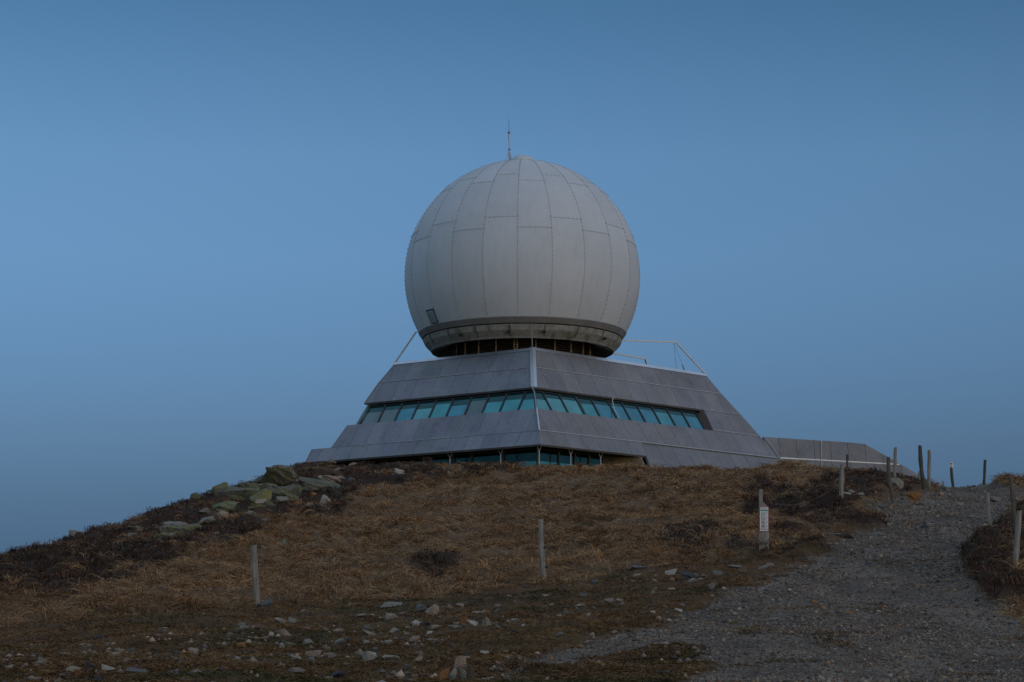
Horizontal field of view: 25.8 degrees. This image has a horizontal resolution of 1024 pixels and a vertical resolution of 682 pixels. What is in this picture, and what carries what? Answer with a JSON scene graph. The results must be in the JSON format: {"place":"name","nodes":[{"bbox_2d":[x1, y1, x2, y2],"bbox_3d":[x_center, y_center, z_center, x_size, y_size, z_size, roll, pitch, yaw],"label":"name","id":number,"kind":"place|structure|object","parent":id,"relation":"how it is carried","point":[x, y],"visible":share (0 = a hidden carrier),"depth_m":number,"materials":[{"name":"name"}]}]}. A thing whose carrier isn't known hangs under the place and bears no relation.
{"place":"outdoors","nodes":[
{"label":"outdoors","id":0,"kind":"place"},
{"bbox_2d":[0,459,1023,681],"bbox_3d":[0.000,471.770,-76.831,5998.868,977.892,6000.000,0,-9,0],"label":"hill","id":1,"kind":"structure","parent":0,"point":[357,476],"depth_m":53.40,"materials":[{"name":"brown plant"}]},
{"bbox_2d":[37,656,48,664],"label":"stone","id":2,"kind":"object","parent":1,"relation":"on","point":[43,660],"visible":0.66,"depth_m":28.42,"materials":[{"name":"grey stone"}]},
{"bbox_2d":[66,665,80,673],"bbox_3d":[-5.199,3.899,26.535,0.164,0.112,0.098,7,-11,-36],"label":"stone","id":3,"kind":"object","parent":1,"relation":"on","point":[71,668],"visible":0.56,"depth_m":26.51,"materials":[{"name":"grey stone"}]},
{"bbox_2d":[69,530,82,537],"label":"stone","id":4,"kind":"object","parent":1,"relation":"on","point":[72,532],"visible":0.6,"depth_m":68.92,"materials":[{"name":"grey stone"}]},
{"bbox_2d":[101,664,114,669],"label":"stone","id":5,"kind":"object","parent":1,"relation":"on","point":[105,667],"visible":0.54,"depth_m":26.00,"materials":[{"name":"grey stone"}]},
{"bbox_2d":[124,667,147,672],"bbox_3d":[-4.237,3.717,25.178,0.305,0.089,0.229,2,-18,2],"label":"boulder","id":6,"kind":"object","parent":1,"relation":"on","point":[132,669],"visible":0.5,"depth_m":25.12,"materials":[{"name":"grey stone"}]},
{"bbox_2d":[155,532,175,536],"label":"boulder","id":7,"kind":"object","parent":1,"relation":"on","point":[170,534],"visible":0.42,"depth_m":65.19,"materials":[{"name":"grey stone"}]},
{"bbox_2d":[161,521,186,524],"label":"boulder","id":8,"kind":"object","parent":1,"relation":"on","point":[170,522],"visible":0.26,"depth_m":70.46,"materials":[{"name":"grey stone"}]},
{"bbox_2d":[158,523,201,533],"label":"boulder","id":9,"kind":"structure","parent":1,"relation":"on","point":[172,527],"depth_m":66.75,"materials":[{"name":"grey stone"}]},
{"bbox_2d":[190,492,200,500],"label":"stone","id":10,"kind":"object","parent":1,"relation":"on","point":[196,495],"visible":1,"depth_m":76.62,"materials":[{"name":"green stone"}]},
{"bbox_2d":[199,508,211,514],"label":"stone","id":11,"kind":"object","parent":1,"relation":"on","point":[206,511],"visible":1,"depth_m":73.64,"materials":[{"name":"grey stone"}]},
{"bbox_2d":[198,516,214,523],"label":"boulder","id":12,"kind":"object","parent":1,"relation":"on","point":[209,519],"visible":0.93,"depth_m":70.18,"materials":[{"name":"grey stone"}]},
{"bbox_2d":[211,482,227,495],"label":"boulder","id":13,"kind":"object","parent":1,"relation":"on","point":[216,488],"visible":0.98,"depth_m":78.46,"materials":[{"name":"green stone"}]},
{"bbox_2d":[217,511,228,518],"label":"stone","id":14,"kind":"object","parent":1,"relation":"on","point":[220,515],"visible":0.78,"depth_m":74.24,"materials":[{"name":"grey stone"}]},
{"bbox_2d":[210,501,238,511],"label":"boulder","id":15,"kind":"object","parent":1,"relation":"on","point":[226,506],"visible":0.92,"depth_m":75.19,"materials":[{"name":"green stone"}]},
{"bbox_2d":[213,486,260,500],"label":"bedrock","id":16,"kind":"structure","parent":1,"relation":"on","point":[245,493],"depth_m":78.06,"materials":[{"name":"grey stone"}]},
{"bbox_2d":[238,482,259,487],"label":"boulder","id":17,"kind":"object","parent":1,"relation":"on","point":[248,485],"visible":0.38,"depth_m":82.48,"materials":[{"name":"grey stone"}]},
{"bbox_2d":[251,544,259,604],"bbox_3d":[-5.122,4.900,44.816,0.244,1.665,0.152,0,-9,0],"label":"fence post","id":18,"kind":"object","parent":1,"relation":"on","point":[254,568],"visible":0.69,"depth_m":44.81,"materials":[{"name":"grey wood"}]},
{"bbox_2d":[248,503,265,509],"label":"boulder","id":19,"kind":"object","parent":1,"relation":"on","point":[256,505],"visible":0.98,"depth_m":74.87,"materials":[{"name":"stone"}]},
{"bbox_2d":[249,489,271,503],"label":"boulder","id":20,"kind":"object","parent":1,"relation":"on","point":[264,493],"visible":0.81,"depth_m":77.41,"materials":[{"name":"green stone"}]},
{"bbox_2d":[255,498,266,504],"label":"stone","id":21,"kind":"object","parent":1,"relation":"on","point":[259,501],"visible":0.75,"depth_m":77.15,"materials":[{"name":"grey stone"}]},
{"bbox_2d":[257,599,271,606],"bbox_3d":[-4.897,5.204,44.369,0.290,0.202,0.206,3,-10,-16],"label":"stone","id":22,"kind":"object","parent":1,"relation":"on","point":[266,603],"visible":0.83,"depth_m":44.32,"materials":[{"name":"grey stone"}]},
{"bbox_2d":[261,483,275,489],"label":"boulder","id":23,"kind":"object","parent":1,"relation":"on","point":[265,485],"visible":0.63,"depth_m":80.94,"materials":[{"name":"grey stone"}]},
{"bbox_2d":[262,501,274,506],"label":"stone","id":24,"kind":"object","parent":1,"relation":"on","point":[269,503],"visible":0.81,"depth_m":76.84,"materials":[{"name":"stone"}]},
{"bbox_2d":[255,465,299,485],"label":"boulder","id":25,"kind":"object","parent":1,"relation":"on","point":[279,475],"visible":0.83,"depth_m":85.40,"materials":[{"name":"stone"}]},
{"bbox_2d":[273,617,285,623],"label":"stone","id":26,"kind":"object","parent":1,"relation":"on","point":[278,620],"visible":0.81,"depth_m":40.13,"materials":[{"name":"grey stone"}]},
{"bbox_2d":[276,496,289,501],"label":"stone","id":27,"kind":"object","parent":1,"relation":"on","point":[285,498],"visible":0.8,"depth_m":79.15,"materials":[{"name":"grey stone"}]},
{"bbox_2d":[265,484,302,501],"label":"bedrock","id":28,"kind":"structure","parent":1,"relation":"on","point":[294,491],"depth_m":80.33,"materials":[{"name":"grey stone"}]},
{"bbox_2d":[276,629,291,635],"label":"stone","id":29,"kind":"object","parent":1,"relation":"on","point":[284,632],"visible":0.96,"depth_m":37.38,"materials":[{"name":"grey stone"}]},
{"bbox_2d":[288,667,304,672],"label":"stone","id":30,"kind":"object","parent":1,"relation":"on","point":[295,670],"visible":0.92,"depth_m":28.11,"materials":[{"name":"grey stone"}]},
{"bbox_2d":[301,483,324,492],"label":"boulder","id":31,"kind":"object","parent":1,"relation":"on","point":[315,488],"visible":0.85,"depth_m":84.89,"materials":[{"name":"grey stone"}]},
{"bbox_2d":[305,650,321,656],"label":"stone","id":32,"kind":"object","parent":1,"relation":"on","point":[314,653],"visible":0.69,"depth_m":31.79,"materials":[{"name":"grey stone"}]},
{"bbox_2d":[297,477,342,488],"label":"bedrock","id":33,"kind":"structure","parent":1,"relation":"on","point":[317,481],"depth_m":86.81,"materials":[{"name":"grey stone"}]},
{"bbox_2d":[319,495,330,504],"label":"stone","id":34,"kind":"object","parent":1,"relation":"on","point":[324,497],"visible":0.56,"depth_m":80.48,"materials":[{"name":"grey stone"}]},
{"bbox_2d":[316,459,336,465],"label":"boulder","id":35,"kind":"object","parent":1,"relation":"on","point":[329,461],"visible":0.96,"depth_m":94.32,"materials":[{"name":"grey stone"}]},
{"bbox_2d":[323,652,336,657],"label":"stone","id":36,"kind":"object","parent":1,"relation":"on","point":[330,654],"visible":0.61,"depth_m":31.77,"materials":[{"name":"grey stone"}]},
{"bbox_2d":[321,475,342,483],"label":"boulder","id":37,"kind":"object","parent":1,"relation":"on","point":[336,479],"visible":0.66,"depth_m":88.67,"materials":[{"name":"grey stone"}]},
{"bbox_2d":[330,670,346,676],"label":"boulder","id":38,"kind":"object","parent":1,"relation":"on","point":[339,673],"visible":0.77,"depth_m":27.71,"materials":[{"name":"grey stone"}]},
{"bbox_2d":[334,638,345,645],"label":"stone","id":39,"kind":"object","parent":1,"relation":"on","point":[337,642],"visible":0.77,"depth_m":34.50,"materials":[{"name":"grey stone"}]},
{"bbox_2d":[355,614,374,616],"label":"stone","id":40,"kind":"object","parent":1,"relation":"on","point":[364,615],"visible":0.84,"depth_m":42.06,"materials":[{"name":"grey stone"}]},
{"bbox_2d":[362,651,376,660],"bbox_3d":[-1.907,4.256,30.142,0.228,0.150,0.171,0,-16,9],"label":"boulder","id":41,"kind":"object","parent":1,"relation":"on","point":[368,655],"visible":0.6,"depth_m":30.08,"materials":[{"name":"grey stone"}]},
{"bbox_2d":[381,655,399,659],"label":"boulder","id":42,"kind":"object","parent":1,"relation":"on","point":[388,657],"visible":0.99,"depth_m":30.17,"materials":[{"name":"grey stone"}]},
{"bbox_2d":[384,613,397,620],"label":"stone","id":43,"kind":"object","parent":1,"relation":"on","point":[389,616],"visible":0.92,"depth_m":39.80,"materials":[{"name":"grey stone"}]},
{"bbox_2d":[380,602,402,608],"bbox_3d":[-2.449,5.348,45.272,0.511,0.159,0.339,1,-9,-3],"label":"boulder","id":44,"kind":"object","parent":1,"relation":"on","point":[388,604],"visible":0.57,"depth_m":45.15,"materials":[{"name":"grey stone"}]},
{"bbox_2d":[415,604,427,611],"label":"stone","id":45,"kind":"object","parent":1,"relation":"on","point":[421,608],"visible":0.88,"depth_m":42.09,"materials":[{"name":"grey stone"}]},
{"bbox_2d":[425,604,438,615],"bbox_3d":[-1.448,4.932,40.950,0.273,0.248,0.167,-3,-10,18],"label":"stone","id":46,"kind":"object","parent":1,"relation":"on","point":[433,609],"visible":0.79,"depth_m":40.88,"materials":[{"name":"grey stone"}]},
{"bbox_2d":[429,625,442,629],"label":"stone","id":47,"kind":"object","parent":1,"relation":"on","point":[433,627],"visible":0.94,"depth_m":36.25,"materials":[{"name":"grey stone"}]},
{"bbox_2d":[437,668,449,680],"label":"stone","id":48,"kind":"object","parent":1,"relation":"on","point":[444,673],"visible":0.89,"depth_m":26.40,"materials":[{"name":"brown stone"}]},
{"bbox_2d":[447,668,456,679],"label":"stone","id":49,"kind":"object","parent":1,"relation":"on","point":[452,675],"visible":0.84,"depth_m":26.52,"materials":[{"name":"grey stone"}]},
{"bbox_2d":[446,625,462,628],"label":"stone","id":50,"kind":"object","parent":1,"relation":"on","point":[453,626],"visible":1,"depth_m":36.09,"materials":[{"name":"grey stone"}]},
{"bbox_2d":[454,655,466,669],"bbox_3d":[-0.642,4.022,27.912,0.161,0.194,0.080,18,-17,-11],"label":"stone","id":51,"kind":"object","parent":1,"relation":"on","point":[460,660],"visible":0.74,"depth_m":27.89,"materials":[{"name":"beige stone"}]},
{"bbox_2d":[460,668,466,680],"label":"stone","id":52,"kind":"object","parent":1,"relation":"on","point":[463,672],"visible":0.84,"depth_m":26.34,"materials":[{"name":"grey stone"}]},
{"bbox_2d":[469,620,477,626],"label":"stone","id":53,"kind":"object","parent":1,"relation":"on","point":[473,623],"visible":1,"depth_m":35.96,"materials":[{"name":"grey stone"}]},
{"bbox_2d":[482,617,491,625],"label":"stone","id":54,"kind":"object","parent":1,"relation":"on","point":[486,621],"visible":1,"depth_m":35.84,"materials":[{"name":"grey stone"}]},
{"bbox_2d":[0,526,994,681],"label":"turf pebbles","id":55,"kind":"object","parent":1,"relation":"on","point":[400,674],"visible":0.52,"depth_m":32.15,"materials":[{"name":"grey stone"}]},
{"bbox_2d":[0,510,1023,681],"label":"short turf","id":56,"kind":"structure","parent":1,"relation":"on","point":[245,670],"depth_m":33.86,"materials":[{"name":"brown plant"}]},
{"bbox_2d":[0,457,1023,598],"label":"heather bushes","id":57,"kind":"object","parent":1,"relation":"on","point":[1016,576],"visible":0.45,"depth_m":58.26,"materials":[{"name":"brown plant"}]},
{"bbox_2d":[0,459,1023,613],"bbox_3d":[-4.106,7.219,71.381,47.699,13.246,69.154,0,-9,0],"label":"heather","id":58,"kind":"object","parent":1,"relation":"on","point":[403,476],"visible":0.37,"depth_m":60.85,"materials":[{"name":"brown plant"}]},
{"bbox_2d":[538,518,547,580],"bbox_3d":[0.694,4.868,49.813,0.228,1.844,0.144,0,-9,0],"label":"fence post","id":59,"kind":"object","parent":1,"relation":"on","point":[543,567],"visible":0.82,"depth_m":49.81,"materials":[{"name":"grey wood"}]},
{"bbox_2d":[305,132,930,481],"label":"radar station","id":60,"kind":"object","parent":1,"relation":"on","point":[522,280],"visible":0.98,"depth_m":113.02,"materials":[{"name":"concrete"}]},
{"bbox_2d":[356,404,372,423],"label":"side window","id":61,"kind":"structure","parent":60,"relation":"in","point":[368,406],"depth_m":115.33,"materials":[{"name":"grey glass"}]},
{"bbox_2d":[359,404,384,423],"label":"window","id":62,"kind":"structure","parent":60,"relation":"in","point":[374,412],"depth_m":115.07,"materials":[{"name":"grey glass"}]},
{"bbox_2d":[367,459,394,464],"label":"window","id":63,"kind":"structure","parent":60,"relation":"in","point":[388,460],"depth_m":113.32,"materials":[{"name":"teal glass"}]},
{"bbox_2d":[377,403,401,422],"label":"window","id":64,"kind":"structure","parent":60,"relation":"in","point":[389,413],"depth_m":114.48,"materials":[{"name":"grey glass"}]},
{"bbox_2d":[394,401,418,420],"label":"window","id":65,"kind":"structure","parent":60,"relation":"in","point":[406,411],"depth_m":113.87,"materials":[{"name":"blue glass"}]},
{"bbox_2d":[395,456,423,463],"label":"window","id":66,"kind":"structure","parent":60,"relation":"in","point":[416,459],"depth_m":112.32,"materials":[{"name":"teal glass"}]},
{"bbox_2d":[411,399,436,419],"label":"window","id":67,"kind":"structure","parent":60,"relation":"in","point":[423,409],"depth_m":113.29,"materials":[{"name":"teal glass"}]},
{"bbox_2d":[424,454,452,465],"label":"window","id":68,"kind":"structure","parent":60,"relation":"in","point":[438,458],"depth_m":111.26,"materials":[{"name":"teal glass"}]},
{"bbox_2d":[429,398,452,417],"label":"window","id":69,"kind":"structure","parent":60,"relation":"in","point":[441,406],"depth_m":112.68,"materials":[{"name":"teal glass"}]},
{"bbox_2d":[446,396,471,415],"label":"window","id":70,"kind":"structure","parent":60,"relation":"in","point":[458,406],"depth_m":112.08,"materials":[{"name":"blue glass"}]},
{"bbox_2d":[453,453,470,464],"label":"window","id":71,"kind":"structure","parent":60,"relation":"in","point":[465,457],"depth_m":110.56,"materials":[{"name":"teal glass"}]},
{"bbox_2d":[464,395,488,414],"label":"window","id":72,"kind":"structure","parent":60,"relation":"in","point":[476,404],"depth_m":111.45,"materials":[{"name":"grey glass"}]},
{"bbox_2d":[471,450,502,463],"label":"window","id":73,"kind":"structure","parent":60,"relation":"in","point":[478,457],"depth_m":109.72,"materials":[{"name":"teal glass"}]},
{"bbox_2d":[482,393,506,412],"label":"window","id":74,"kind":"structure","parent":60,"relation":"in","point":[494,402],"depth_m":110.88,"materials":[{"name":"teal glass"}]},
{"bbox_2d":[499,391,525,411],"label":"window","id":75,"kind":"structure","parent":60,"relation":"in","point":[512,400],"depth_m":110.26,"materials":[{"name":"teal glass"}]},
{"bbox_2d":[503,448,538,466],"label":"window","id":76,"kind":"structure","parent":60,"relation":"in","point":[529,455],"depth_m":108.52,"materials":[{"name":"teal glass"}]},
{"bbox_2d":[518,390,535,409],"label":"window","id":77,"kind":"structure","parent":60,"relation":"in","point":[528,401],"depth_m":109.67,"materials":[{"name":"teal glass"}]},
{"bbox_2d":[534,390,551,409],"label":"window","id":78,"kind":"structure","parent":60,"relation":"in","point":[541,402],"depth_m":109.78,"materials":[{"name":"teal glass"}]},
{"bbox_2d":[537,448,559,466],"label":"window","id":79,"kind":"structure","parent":60,"relation":"in","point":[546,455],"depth_m":108.60,"materials":[{"name":"teal glass"}]},
{"bbox_2d":[542,391,567,411],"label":"window","id":80,"kind":"structure","parent":60,"relation":"in","point":[554,400],"depth_m":110.48,"materials":[{"name":"teal glass"}]},
{"bbox_2d":[559,450,574,465],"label":"window","id":81,"kind":"structure","parent":60,"relation":"in","point":[564,456],"depth_m":109.40,"materials":[{"name":"teal glass"}]},
{"bbox_2d":[559,394,583,413],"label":"window","id":82,"kind":"structure","parent":60,"relation":"in","point":[570,402],"depth_m":111.26,"materials":[{"name":"teal glass"}]},
{"bbox_2d":[575,452,589,465],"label":"window","id":83,"kind":"structure","parent":60,"relation":"in","point":[584,458],"depth_m":110.19,"materials":[{"name":"teal glass"}]},
{"bbox_2d":[576,396,599,415],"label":"window","id":84,"kind":"structure","parent":60,"relation":"in","point":[587,405],"depth_m":112.02,"materials":[{"name":"teal glass"}]},
{"bbox_2d":[590,454,603,466],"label":"window","id":85,"kind":"structure","parent":60,"relation":"in","point":[594,458],"depth_m":110.83,"materials":[{"name":"teal glass"}]},
{"bbox_2d":[591,398,617,418],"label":"window","id":86,"kind":"structure","parent":60,"relation":"in","point":[603,407],"depth_m":112.82,"materials":[{"name":"blue glass"}]},
{"bbox_2d":[608,400,630,419],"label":"window","id":87,"kind":"structure","parent":60,"relation":"in","point":[621,411],"depth_m":113.57,"materials":[{"name":"blue glass"}]},
{"bbox_2d":[622,402,645,421],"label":"window","id":88,"kind":"structure","parent":60,"relation":"in","point":[632,409],"depth_m":114.29,"materials":[{"name":"blue glass"}]},
{"bbox_2d":[637,404,660,423],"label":"window","id":89,"kind":"structure","parent":60,"relation":"in","point":[647,411],"depth_m":115.04,"materials":[{"name":"blue glass"}]},
{"bbox_2d":[652,406,675,425],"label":"window","id":90,"kind":"structure","parent":60,"relation":"in","point":[662,413],"depth_m":115.82,"materials":[{"name":"teal glass"}]},
{"bbox_2d":[667,408,690,427],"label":"window","id":91,"kind":"structure","parent":60,"relation":"in","point":[678,417],"depth_m":116.60,"materials":[{"name":"blue glass"}]},
{"bbox_2d":[681,410,704,429],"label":"window","id":92,"kind":"structure","parent":60,"relation":"in","point":[692,418],"depth_m":117.37,"materials":[{"name":"blue glass"}]},
{"bbox_2d":[629,565,647,570],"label":"boulder","id":93,"kind":"object","parent":1,"relation":"on","point":[636,567],"visible":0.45,"depth_m":50.39,"materials":[{"name":"grey stone"}]},
{"bbox_2d":[665,569,676,574],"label":"stone","id":94,"kind":"object","parent":1,"relation":"on","point":[671,572],"visible":0.94,"depth_m":47.91,"materials":[{"name":"grey stone"}]},
{"bbox_2d":[681,572,697,578],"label":"boulder","id":95,"kind":"object","parent":1,"relation":"on","point":[687,575],"visible":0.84,"depth_m":45.91,"materials":[{"name":"grey stone"}]},
{"bbox_2d":[711,570,725,574],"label":"stone","id":96,"kind":"object","parent":1,"relation":"on","point":[716,572],"visible":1,"depth_m":46.30,"materials":[{"name":"grey stone"}]},
{"bbox_2d":[759,489,768,550],"bbox_3d":[5.733,4.176,51.067,0.240,1.621,0.194,0,-9,0],"label":"signpost","id":97,"kind":"object","parent":1,"relation":"on","point":[763,521],"visible":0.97,"depth_m":50.98,"materials":[{"name":"grey wood"}]},
{"bbox_2d":[839,464,843,497],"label":"fence post","id":98,"kind":"object","parent":1,"relation":"on","point":[841,483],"visible":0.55,"depth_m":66.35,"materials":[{"name":"grey wood"}]},
{"bbox_2d":[828,533,855,538],"bbox_3d":[8.202,4.891,55.818,0.773,0.172,0.580,1,-14,20],"label":"boulder","id":99,"kind":"object","parent":1,"relation":"on","point":[848,536],"visible":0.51,"depth_m":55.58,"materials":[{"name":"grey stone"}]},
{"bbox_2d":[886,456,894,502],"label":"fence post","id":100,"kind":"object","parent":1,"relation":"on","point":[889,481],"visible":0.76,"depth_m":71.02,"materials":[{"name":"brown wood"}]},
{"bbox_2d":[893,447,896,476],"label":"fence post","id":101,"kind":"object","parent":1,"relation":"on","point":[894,461],"visible":0.7,"depth_m":84.33,"materials":[{"name":"grey wood"}]},
{"bbox_2d":[892,478,903,489],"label":"boulder","id":102,"kind":"object","parent":1,"relation":"on","point":[899,483],"visible":0.62,"depth_m":79.02,"materials":[{"name":"grey stone"}]},
{"bbox_2d":[905,491,921,500],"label":"boulder","id":103,"kind":"object","parent":1,"relation":"on","point":[914,495],"visible":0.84,"depth_m":73.44,"materials":[{"name":"orange stone"}]},
{"bbox_2d":[918,445,925,490],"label":"fence post","id":104,"kind":"object","parent":1,"relation":"on","point":[922,476],"visible":0.79,"depth_m":82.31,"materials":[{"name":"brown wood"}]},
{"bbox_2d":[927,450,930,487],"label":"fence post","id":105,"kind":"object","parent":1,"relation":"on","point":[928,467],"visible":0.71,"depth_m":84.52,"materials":[{"name":"grey wood"}]},
{"bbox_2d":[949,462,953,486],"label":"fence post","id":106,"kind":"object","parent":1,"relation":"on","point":[951,472],"visible":0.75,"depth_m":89.27,"materials":[{"name":"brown wood"}]},
{"bbox_2d":[982,460,986,484],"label":"fence post","id":107,"kind":"object","parent":1,"relation":"on","point":[984,473],"visible":0.69,"depth_m":88.77,"materials":[{"name":"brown wood"}]},
{"bbox_2d":[985,492,991,525],"bbox_3d":[11.576,4.468,54.077,0.258,1.648,0.119,0,-9,0],"label":"fence post","id":108,"kind":"object","parent":1,"relation":"on","point":[987,501],"visible":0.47,"depth_m":54.10,"materials":[{"name":"grey wood"}]},
{"bbox_2d":[1009,478,1015,535],"bbox_3d":[12.125,4.250,54.018,0.227,1.886,0.123,0,-9,0],"label":"fence post","id":109,"kind":"object","parent":1,"relation":"on","point":[1012,495],"visible":0.57,"depth_m":54.04,"materials":[{"name":"brown wood"}]},
{"bbox_2d":[1012,510,1021,567],"bbox_3d":[10.104,4.184,44.872,0.297,1.600,0.131,0,-9,0],"label":"fence post","id":110,"kind":"object","parent":1,"relation":"on","point":[1016,549],"visible":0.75,"depth_m":44.88,"materials":[{"name":"grey wood"}]},
{"bbox_2d":[0,0,1023,553],"label":"sky","id":111,"kind":"structure","parent":0,"point":[211,210],"materials":[{"name":"blue"}]},
{"bbox_2d":[501,480,1023,681],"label":"path","id":112,"kind":"structure","parent":0,"point":[911,591],"depth_m":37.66,"materials":[{"name":"grey gravel"}]},
{"bbox_2d":[990,496,1000,501],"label":"stone","id":113,"kind":"object","parent":112,"relation":"on","point":[994,499],"visible":0.81,"depth_m":73.02,"materials":[{"name":"grey stone"}]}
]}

